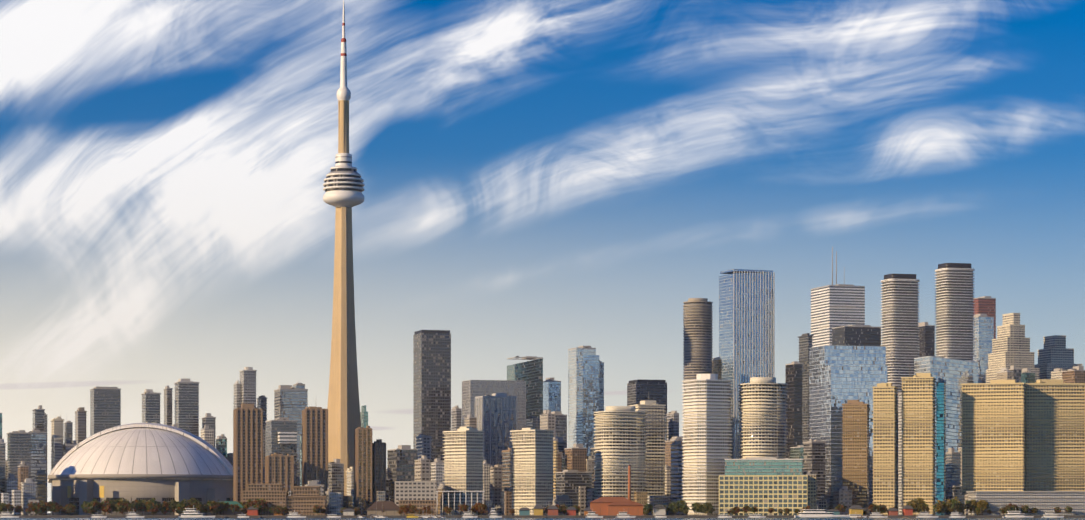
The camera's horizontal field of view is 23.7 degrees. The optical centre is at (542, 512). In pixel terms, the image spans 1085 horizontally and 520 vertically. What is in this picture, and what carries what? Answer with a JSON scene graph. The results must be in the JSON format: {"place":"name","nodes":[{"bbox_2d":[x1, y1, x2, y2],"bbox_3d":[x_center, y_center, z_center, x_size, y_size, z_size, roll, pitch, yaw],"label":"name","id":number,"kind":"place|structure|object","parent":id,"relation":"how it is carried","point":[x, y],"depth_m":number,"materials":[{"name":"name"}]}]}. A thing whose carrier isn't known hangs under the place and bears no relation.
{"place":"outdoors","nodes":[
{"label":"outdoors","id":0,"kind":"place"},
{"bbox_2d":[6,430,31,477],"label":"building","id":1,"kind":"structure","parent":0,"point":[21,448],"depth_m":2947.60,"materials":[{"name":"grey"}]},
{"bbox_2d":[90,386,120,435],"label":"building","id":2,"kind":"structure","parent":0,"point":[113,398],"depth_m":2989.13,"materials":[{"name":"grey"}]},
{"bbox_2d":[233,404,262,501],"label":"building","id":3,"kind":"structure","parent":0,"point":[239,462],"depth_m":2472.42,"materials":[{"name":"brown"}]},
{"bbox_2d":[265,417,296,485],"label":"building","id":4,"kind":"structure","parent":0,"point":[271,434],"depth_m":2794.51,"materials":[{"name":"grey"}]},
{"bbox_2d":[387,445,417,502],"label":"building","id":5,"kind":"structure","parent":0,"point":[394,477],"depth_m":2697.09,"materials":[{"name":"grey"}]},
{"bbox_2d":[462,380,525,429],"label":"building","id":6,"kind":"structure","parent":0,"point":[500,385],"depth_m":3201.63,"materials":[{"name":"grey"}]},
{"bbox_2d":[0,518,1084,519],"bbox_3d":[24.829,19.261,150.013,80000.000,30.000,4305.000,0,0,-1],"label":"lake water","id":7,"kind":"structure","parent":0,"point":[542,519],"depth_m":1702.86,"materials":[{"name":"grey liquid"}]},
{"bbox_2d":[74,508,1036,517],"bbox_3d":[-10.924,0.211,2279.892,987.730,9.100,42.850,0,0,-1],"label":"docks and lamp posts","id":8,"kind":"object","parent":7,"relation":"on","point":[573,513],"depth_m":2298.83,"materials":[{"name":"grey wood"}]},
{"bbox_2d":[794,509,848,517],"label":"tour boat","id":9,"kind":"object","parent":7,"relation":"on","point":[813,513],"depth_m":2265.65,"materials":[{"name":"white"}]},
{"bbox_2d":[0,513,1084,517],"bbox_3d":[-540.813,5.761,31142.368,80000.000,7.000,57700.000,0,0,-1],"label":"city ground","id":10,"kind":"structure","parent":0,"point":[503,516],"depth_m":2297.03,"materials":[{"name":"concrete"}]},
{"bbox_2d":[0,439,5,513],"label":"building","id":11,"kind":"structure","parent":10,"relation":"on","point":[2,465],"depth_m":2628.08,"materials":[{"name":"grey"}]},
{"bbox_2d":[20,478,36,514],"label":"building","id":12,"kind":"structure","parent":10,"relation":"on","point":[29,485],"depth_m":2577.80,"materials":[{"name":"grey"}]},
{"bbox_2d":[26,422,46,498],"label":"building","id":13,"kind":"structure","parent":10,"relation":"on","point":[37,449],"depth_m":2975.77,"materials":[{"name":"grey"}]},
{"bbox_2d":[35,470,46,514],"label":"building","id":14,"kind":"structure","parent":10,"relation":"on","point":[41,474],"depth_m":2623.30,"materials":[{"name":"grey metal"}]},
{"bbox_2d":[50,416,63,514],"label":"building","id":15,"kind":"structure","parent":10,"relation":"on","point":[53,432],"depth_m":2989.11,"materials":[{"name":"grey"}]},
{"bbox_2d":[3,498,129,514],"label":"trees","id":16,"kind":"object","parent":10,"relation":"on","point":[103,505],"depth_m":2324.90,"materials":[{"name":"green plant"}]},
{"bbox_2d":[74,407,86,443],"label":"building","id":17,"kind":"structure","parent":10,"relation":"on","point":[80,424],"depth_m":3088.51,"materials":[{"name":"beige"}]},
{"bbox_2d":[0,497,267,514],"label":"trees","id":18,"kind":"object","parent":10,"relation":"on","point":[86,503],"depth_m":2354.58,"materials":[{"name":"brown plant"}]},
{"bbox_2d":[48,474,232,514],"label":"stadium base wall","id":19,"kind":"structure","parent":10,"relation":"on","point":[147,493],"depth_m":2650.86,"materials":[{"name":"beige concrete"}]},
{"bbox_2d":[48,423,232,482],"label":"dome rim","id":20,"kind":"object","parent":19,"relation":"on","point":[205,444],"depth_m":2719.26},
{"bbox_2d":[51,427,232,479],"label":"dome","id":21,"kind":"structure","parent":19,"relation":"on","point":[153,439],"depth_m":2676.12,"materials":[{"name":"grey metal"}]},
{"bbox_2d":[141,389,160,423],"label":"building","id":22,"kind":"structure","parent":10,"relation":"on","point":[154,414],"depth_m":3089.92,"materials":[{"name":"grey"}]},
{"bbox_2d":[163,386,172,425],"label":"building","id":23,"kind":"structure","parent":10,"relation":"on","point":[168,396],"depth_m":3150.05,"materials":[{"name":"grey"}]},
{"bbox_2d":[174,378,199,436],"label":"building","id":24,"kind":"structure","parent":10,"relation":"on","point":[183,392],"depth_m":3090.70,"materials":[{"name":"grey"}]},
{"bbox_2d":[126,498,268,514],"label":"trees","id":25,"kind":"object","parent":10,"relation":"on","point":[154,507],"depth_m":2324.57,"materials":[{"name":"green plant"}]},
{"bbox_2d":[239,367,256,407],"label":"building","id":26,"kind":"structure","parent":10,"relation":"on","point":[247,386],"depth_m":3091.87,"materials":[{"name":"grey"}]},
{"bbox_2d":[241,491,288,514],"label":"building","id":27,"kind":"structure","parent":10,"relation":"on","point":[277,500],"depth_m":2372.80,"materials":[{"name":"brown"}]},
{"bbox_2d":[246,484,284,490],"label":"building","id":28,"kind":"structure","parent":10,"relation":"on","point":[262,487],"depth_m":2373.68,"materials":[{"name":"brown"}]},
{"bbox_2d":[265,453,293,493],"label":"building","id":29,"kind":"structure","parent":10,"relation":"on","point":[287,465],"depth_m":2443.46,"materials":[{"name":"brown"}]},
{"bbox_2d":[274,385,307,485],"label":"building","id":30,"kind":"structure","parent":10,"relation":"on","point":[293,413],"depth_m":2994.20,"materials":[{"name":"grey"}]},
{"bbox_2d":[292,486,320,495],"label":"building","id":31,"kind":"structure","parent":10,"relation":"on","point":[300,490],"depth_m":2376.42,"materials":[{"name":"brown"}]},
{"bbox_2d":[286,496,327,514],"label":"building","id":32,"kind":"structure","parent":10,"relation":"on","point":[304,509],"depth_m":2375.41,"materials":[{"name":"brown"}]},
{"bbox_2d":[261,505,359,514],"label":"trees","id":33,"kind":"object","parent":10,"relation":"on","point":[315,510],"depth_m":2320.44,"materials":[{"name":"green plant"}]},
{"bbox_2d":[302,406,327,490],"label":"building","id":34,"kind":"structure","parent":10,"relation":"on","point":[321,414],"depth_m":2473.81,"materials":[{"name":"brown"}]},
{"bbox_2d":[328,459,343,495],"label":"building","id":35,"kind":"structure","parent":10,"relation":"on","point":[338,473],"depth_m":2595.56,"materials":[{"name":"grey"}]},
{"bbox_2d":[329,492,342,514],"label":"building","id":36,"kind":"structure","parent":10,"relation":"on","point":[334,503],"depth_m":2404.35,"materials":[{"name":"blue"}]},
{"bbox_2d":[323,0,364,495],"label":"observation tower","id":37,"kind":"structure","parent":10,"relation":"on","point":[337,193],"depth_m":2790.01,"materials":[{"name":"concrete"}]},
{"bbox_2d":[354,424,371,514],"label":"building","id":38,"kind":"structure","parent":10,"relation":"on","point":[366,471],"depth_m":2474.30,"materials":[{"name":"brown concrete"}]},
{"bbox_2d":[372,439,385,503],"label":"building","id":39,"kind":"structure","parent":10,"relation":"on","point":[377,484],"depth_m":2484.88,"materials":[{"name":"grey"}]},
{"bbox_2d":[367,501,400,514],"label":"brown pavilion","id":40,"kind":"structure","parent":10,"relation":"on","point":[390,507],"depth_m":2340.02,"materials":[{"name":"beige"}]},
{"bbox_2d":[395,481,436,506],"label":"building","id":41,"kind":"structure","parent":10,"relation":"on","point":[425,486],"depth_m":2395.29,"materials":[{"name":"grey"}]},
{"bbox_2d":[398,500,436,514],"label":"building","id":42,"kind":"structure","parent":10,"relation":"on","point":[426,503],"depth_m":2379.35,"materials":[{"name":"brown"}]},
{"bbox_2d":[414,455,430,480],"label":"building","id":43,"kind":"structure","parent":10,"relation":"on","point":[419,476],"depth_m":2615.78,"materials":[{"name":"grey"}]},
{"bbox_2d":[415,434,431,461],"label":"building","id":44,"kind":"structure","parent":10,"relation":"on","point":[422,441],"depth_m":2833.36,"materials":[{"name":"blue"}]},
{"bbox_2d":[413,330,450,461],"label":"building","id":45,"kind":"structure","parent":10,"relation":"on","point":[432,359],"depth_m":3296.79,"materials":[{"name":"grey"}]},
{"bbox_2d":[431,458,443,487],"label":"building","id":46,"kind":"structure","parent":10,"relation":"on","point":[436,471],"depth_m":2682.69,"materials":[{"name":"grey"}]},
{"bbox_2d":[435,491,484,514],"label":"quay canopy","id":47,"kind":"object","parent":10,"relation":"on","point":[454,511],"depth_m":2336.07,"materials":[{"name":"white"}]},
{"bbox_2d":[443,427,484,514],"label":"high-rise building","id":48,"kind":"structure","parent":10,"relation":"on","point":[459,459],"depth_m":2422.68,"materials":[{"name":"beige"}]},
{"bbox_2d":[475,393,515,466],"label":"building","id":49,"kind":"structure","parent":10,"relation":"on","point":[495,414],"depth_m":2897.18,"materials":[{"name":"blue"}]},
{"bbox_2d":[490,465,502,504],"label":"building","id":50,"kind":"structure","parent":10,"relation":"on","point":[497,470],"depth_m":2658.94,"materials":[{"name":"beige"}]},
{"bbox_2d":[500,491,511,514],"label":"building","id":51,"kind":"structure","parent":10,"relation":"on","point":[504,510],"depth_m":2543.75,"materials":[{"name":"grey"}]},
{"bbox_2d":[502,448,511,490],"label":"building","id":52,"kind":"structure","parent":10,"relation":"on","point":[508,477],"depth_m":2601.07,"materials":[{"name":"grey"}]},
{"bbox_2d":[507,356,542,417],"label":"building","id":53,"kind":"structure","parent":10,"relation":"on","point":[537,378],"depth_m":3299.79,"materials":[{"name":"grey"}]},
{"bbox_2d":[510,428,554,514],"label":"building","id":54,"kind":"structure","parent":10,"relation":"on","point":[542,483],"depth_m":2423.87,"materials":[{"name":"beige"}]},
{"bbox_2d":[540,410,555,436],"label":"building","id":55,"kind":"structure","parent":10,"relation":"on","point":[544,423],"depth_m":3001.52,"materials":[{"name":"grey"}]},
{"bbox_2d":[543,377,560,411],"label":"building","id":56,"kind":"structure","parent":10,"relation":"on","point":[556,392],"depth_m":3399.57,"materials":[{"name":"blue"}]},
{"bbox_2d":[551,404,566,447],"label":"building","id":57,"kind":"structure","parent":10,"relation":"on","point":[562,423],"depth_m":3199.80,"materials":[{"name":"grey"}]},
{"bbox_2d":[555,470,591,514],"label":"dark building","id":58,"kind":"structure","parent":10,"relation":"on","point":[569,485],"depth_m":2548.75,"materials":[{"name":"grey"}]},
{"bbox_2d":[564,444,586,471],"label":"dark building","id":59,"kind":"structure","parent":10,"relation":"on","point":[574,464],"depth_m":2699.68,"materials":[{"name":"brown"}]},
{"bbox_2d":[568,346,595,447],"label":"building","id":60,"kind":"structure","parent":10,"relation":"on","point":[575,395],"depth_m":3303.17,"materials":[{"name":"grey"}]},
{"bbox_2d":[580,355,598,455],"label":"building","id":61,"kind":"structure","parent":10,"relation":"on","point":[592,373],"depth_m":3289.02,"materials":[{"name":"blue"}]},
{"bbox_2d":[589,497,632,514],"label":"low building","id":62,"kind":"structure","parent":10,"relation":"on","point":[602,502],"depth_m":2348.50,"materials":[{"name":"orange brick"}]},
{"bbox_2d":[594,406,646,500],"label":"building","id":63,"kind":"structure","parent":10,"relation":"on","point":[615,419],"depth_m":2449.93,"materials":[{"name":"grey concrete"}]},
{"bbox_2d":[607,501,643,514],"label":"low building","id":64,"kind":"structure","parent":10,"relation":"on","point":[612,509],"depth_m":2343.90,"materials":[{"name":"red brick"}]},
{"bbox_2d":[627,379,666,440],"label":"skyscraper","id":65,"kind":"structure","parent":10,"relation":"on","point":[654,391],"depth_m":3002.46,"materials":[{"name":"grey"}]},
{"bbox_2d":[629,400,665,495],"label":"building","id":66,"kind":"structure","parent":10,"relation":"on","point":[654,433],"depth_m":2541.11,"materials":[{"name":"grey"}]},
{"bbox_2d":[666,411,678,440],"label":"building","id":67,"kind":"structure","parent":10,"relation":"on","point":[672,419],"depth_m":2953.70,"materials":[{"name":"blue"}]},
{"bbox_2d":[671,441,682,514],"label":"building","id":68,"kind":"structure","parent":10,"relation":"on","point":[676,454],"depth_m":2503.50,"materials":[{"name":"blue"}]},
{"bbox_2d":[643,500,714,514],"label":"trees","id":69,"kind":"object","parent":10,"relation":"on","point":[684,510],"depth_m":2334.12,"materials":[{"name":"green plant"}]},
{"bbox_2d":[683,298,712,432],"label":"building","id":70,"kind":"structure","parent":10,"relation":"on","point":[705,315],"depth_m":3002.54,"materials":[{"name":"beige"}]},
{"bbox_2d":[682,374,731,514],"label":"building","id":71,"kind":"structure","parent":10,"relation":"on","point":[699,476],"depth_m":2452.30,"materials":[{"name":"white concrete"}]},
{"bbox_2d":[719,269,774,458],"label":"building","id":72,"kind":"structure","parent":10,"relation":"on","point":[731,362],"depth_m":3103.83,"materials":[{"name":"blue glass"}]},
{"bbox_2d":[738,377,787,458],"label":"building","id":73,"kind":"structure","parent":10,"relation":"on","point":[773,406],"depth_m":2453.43,"materials":[{"name":"grey"}]},
{"bbox_2d":[719,475,807,514],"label":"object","id":74,"kind":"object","parent":10,"relation":"on","point":[763,501],"depth_m":2381.36,"materials":[{"name":"grey"}]},
{"bbox_2d":[724,457,803,474],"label":"building","id":75,"kind":"structure","parent":74,"relation":"on","point":[754,465],"depth_m":2396.50,"materials":[{"name":"teal"}]},
{"bbox_2d":[727,505,809,514],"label":"trees","id":76,"kind":"object","parent":10,"relation":"on","point":[737,509],"depth_m":2336.28,"materials":[{"name":"green plant"}]},
{"bbox_2d":[785,361,802,458],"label":"building","id":77,"kind":"structure","parent":10,"relation":"on","point":[794,407],"depth_m":2904.37,"materials":[{"name":"grey"}]},
{"bbox_2d":[798,333,813,444],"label":"building","id":78,"kind":"structure","parent":10,"relation":"on","point":[804,360],"depth_m":2958.58,"materials":[{"name":"grey"}]},
{"bbox_2d":[804,471,815,508],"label":"building","id":79,"kind":"structure","parent":10,"relation":"on","point":[812,494],"depth_m":2386.98,"materials":[{"name":"grey"}]},
{"bbox_2d":[803,439,825,499],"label":"building","id":80,"kind":"structure","parent":10,"relation":"on","point":[809,453],"depth_m":2637.36,"materials":[{"name":"grey"}]},
{"bbox_2d":[811,247,864,346],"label":"skyscraper","id":81,"kind":"structure","parent":10,"relation":"on","point":[840,297],"depth_m":3610.36,"materials":[{"name":"grey"}]},
{"bbox_2d":[833,486,851,514],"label":"building","id":82,"kind":"structure","parent":10,"relation":"on","point":[841,495],"depth_m":2411.78,"materials":[{"name":"grey"}]},
{"bbox_2d":[809,345,885,440],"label":"skyscraper","id":83,"kind":"structure","parent":10,"relation":"on","point":[842,357],"depth_m":2708.80,"materials":[{"name":"blue"}]},
{"bbox_2d":[824,365,886,501],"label":"building","id":84,"kind":"structure","parent":10,"relation":"on","point":[843,377],"depth_m":2681.25,"materials":[{"name":"blue"}]},
{"bbox_2d":[842,395,869,514],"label":"building","id":85,"kind":"structure","parent":10,"relation":"on","point":[859,463],"depth_m":2453.04,"materials":[{"name":"brown concrete"}]},
{"bbox_2d":[832,322,880,345],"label":"building","id":86,"kind":"structure","parent":10,"relation":"on","point":[869,341],"depth_m":3306.83,"materials":[{"name":"grey"}]},
{"bbox_2d":[872,383,897,514],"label":"building","id":87,"kind":"structure","parent":10,"relation":"on","point":[884,489],"depth_m":2383.60,"materials":[{"name":"grey"}]},
{"bbox_2d":[898,392,901,514],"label":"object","id":88,"kind":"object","parent":10,"relation":"on","point":[899,455],"depth_m":2839.41,"materials":[{"name":"grey"}]},
{"bbox_2d":[881,274,919,509],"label":"skyscraper","id":89,"kind":"structure","parent":10,"relation":"on","point":[895,308],"depth_m":3005.44,"materials":[{"name":"white"}]},
{"bbox_2d":[901,373,935,514],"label":"building","id":90,"kind":"structure","parent":10,"relation":"on","point":[909,444],"depth_m":2384.27,"materials":[{"name":"grey"}]},
{"bbox_2d":[918,322,934,356],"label":"building","id":91,"kind":"structure","parent":10,"relation":"on","point":[922,332],"depth_m":3509.06,"materials":[{"name":"grey"}]},
{"bbox_2d":[936,378,945,514],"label":"building","id":92,"kind":"structure","parent":10,"relation":"on","point":[941,387],"depth_m":2404.86,"materials":[{"name":"teal"}]},
{"bbox_2d":[914,356,977,514],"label":"building","id":93,"kind":"structure","parent":10,"relation":"on","point":[955,389],"depth_m":2806.49,"materials":[{"name":"blue"}]},
{"bbox_2d":[906,496,989,514],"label":"trees","id":94,"kind":"object","parent":10,"relation":"on","point":[956,506],"depth_m":2338.94,"materials":[{"name":"green plant"}]},
{"bbox_2d":[946,448,960,485],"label":"building","id":95,"kind":"structure","parent":10,"relation":"on","point":[953,467],"depth_m":2586.61,"materials":[{"name":"grey"}]},
{"bbox_2d":[935,263,974,361],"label":"skyscraper","id":96,"kind":"structure","parent":10,"relation":"on","point":[954,319],"depth_m":3007.41,"materials":[{"name":"white"}]},
{"bbox_2d":[946,481,964,514],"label":"building","id":97,"kind":"structure","parent":10,"relation":"on","point":[956,487],"depth_m":2563.32,"materials":[{"name":"grey"}]},
{"bbox_2d":[973,314,993,382],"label":"building","id":98,"kind":"structure","parent":10,"relation":"on","point":[980,335],"depth_m":3408.52,"materials":[{"name":"blue"}]},
{"bbox_2d":[973,296,995,338],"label":"building","id":99,"kind":"structure","parent":10,"relation":"on","point":[980,304],"depth_m":3711.29,"materials":[{"name":"red"}]},
{"bbox_2d":[1002,313,1019,367],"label":"building","id":100,"kind":"structure","parent":10,"relation":"on","point":[1016,332],"depth_m":3309.54,"materials":[{"name":"grey"}]},
{"bbox_2d":[997,324,1024,367],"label":"building","id":101,"kind":"structure","parent":10,"relation":"on","point":[1007,330],"depth_m":3311.91,"materials":[{"name":"grey"}]},
{"bbox_2d":[992,337,1029,367],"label":"building","id":102,"kind":"structure","parent":10,"relation":"on","point":[1000,344],"depth_m":3314.19,"materials":[{"name":"grey"}]},
{"bbox_2d":[986,368,1039,382],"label":"building","id":103,"kind":"structure","parent":10,"relation":"on","point":[992,376],"depth_m":3332.45,"materials":[{"name":"grey"}]},
{"bbox_2d":[988,351,1034,376],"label":"building","id":104,"kind":"structure","parent":103,"relation":"on","point":[994,358],"depth_m":3320.05,"materials":[{"name":"grey"}]},
{"bbox_2d":[966,491,1084,514],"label":"building","id":105,"kind":"structure","parent":10,"relation":"on","point":[1027,496],"depth_m":2355.45,"materials":[{"name":"grey"}]},
{"bbox_2d":[986,503,1072,514],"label":"trees","id":106,"kind":"object","parent":10,"relation":"on","point":[1014,507],"depth_m":2346.12,"materials":[{"name":"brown plant"}]},
{"bbox_2d":[1043,335,1065,348],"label":"building","id":107,"kind":"structure","parent":10,"relation":"on","point":[1056,340],"depth_m":3351.79,"materials":[{"name":"blue"}]},
{"bbox_2d":[1026,379,1084,490],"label":"building","id":108,"kind":"structure","parent":10,"relation":"on","point":[1057,430],"depth_m":2413.77,"materials":[{"name":"grey concrete"}]},
{"bbox_2d":[1038,348,1073,366],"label":"building","id":109,"kind":"structure","parent":10,"relation":"on","point":[1048,357],"depth_m":3352.74,"materials":[{"name":"blue"}]},
{"bbox_2d":[1034,363,1081,378],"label":"building","id":110,"kind":"structure","parent":10,"relation":"on","point":[1046,366],"depth_m":3350.46,"materials":[{"name":"grey"}]},
{"bbox_2d":[1062,366,1084,382],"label":"building","id":111,"kind":"structure","parent":10,"relation":"on","point":[1074,376],"depth_m":2931.63,"materials":[{"name":"brown"}]},
{"bbox_2d":[0,515,1084,515],"bbox_3d":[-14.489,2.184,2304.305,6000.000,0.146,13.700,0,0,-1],"label":"promenade","id":112,"kind":"structure","parent":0,"point":[517,515],"depth_m":2297.22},
{"bbox_2d":[0,0,1084,519],"label":"sky","id":113,"kind":"structure","parent":0,"point":[546,179],"materials":[{"name":"blue"}]},
{"bbox_2d":[961,380,1026,494],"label":"building","id":114,"kind":"structure","parent":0,"point":[992,401],"depth_m":2401.82,"materials":[{"name":"grey concrete"}]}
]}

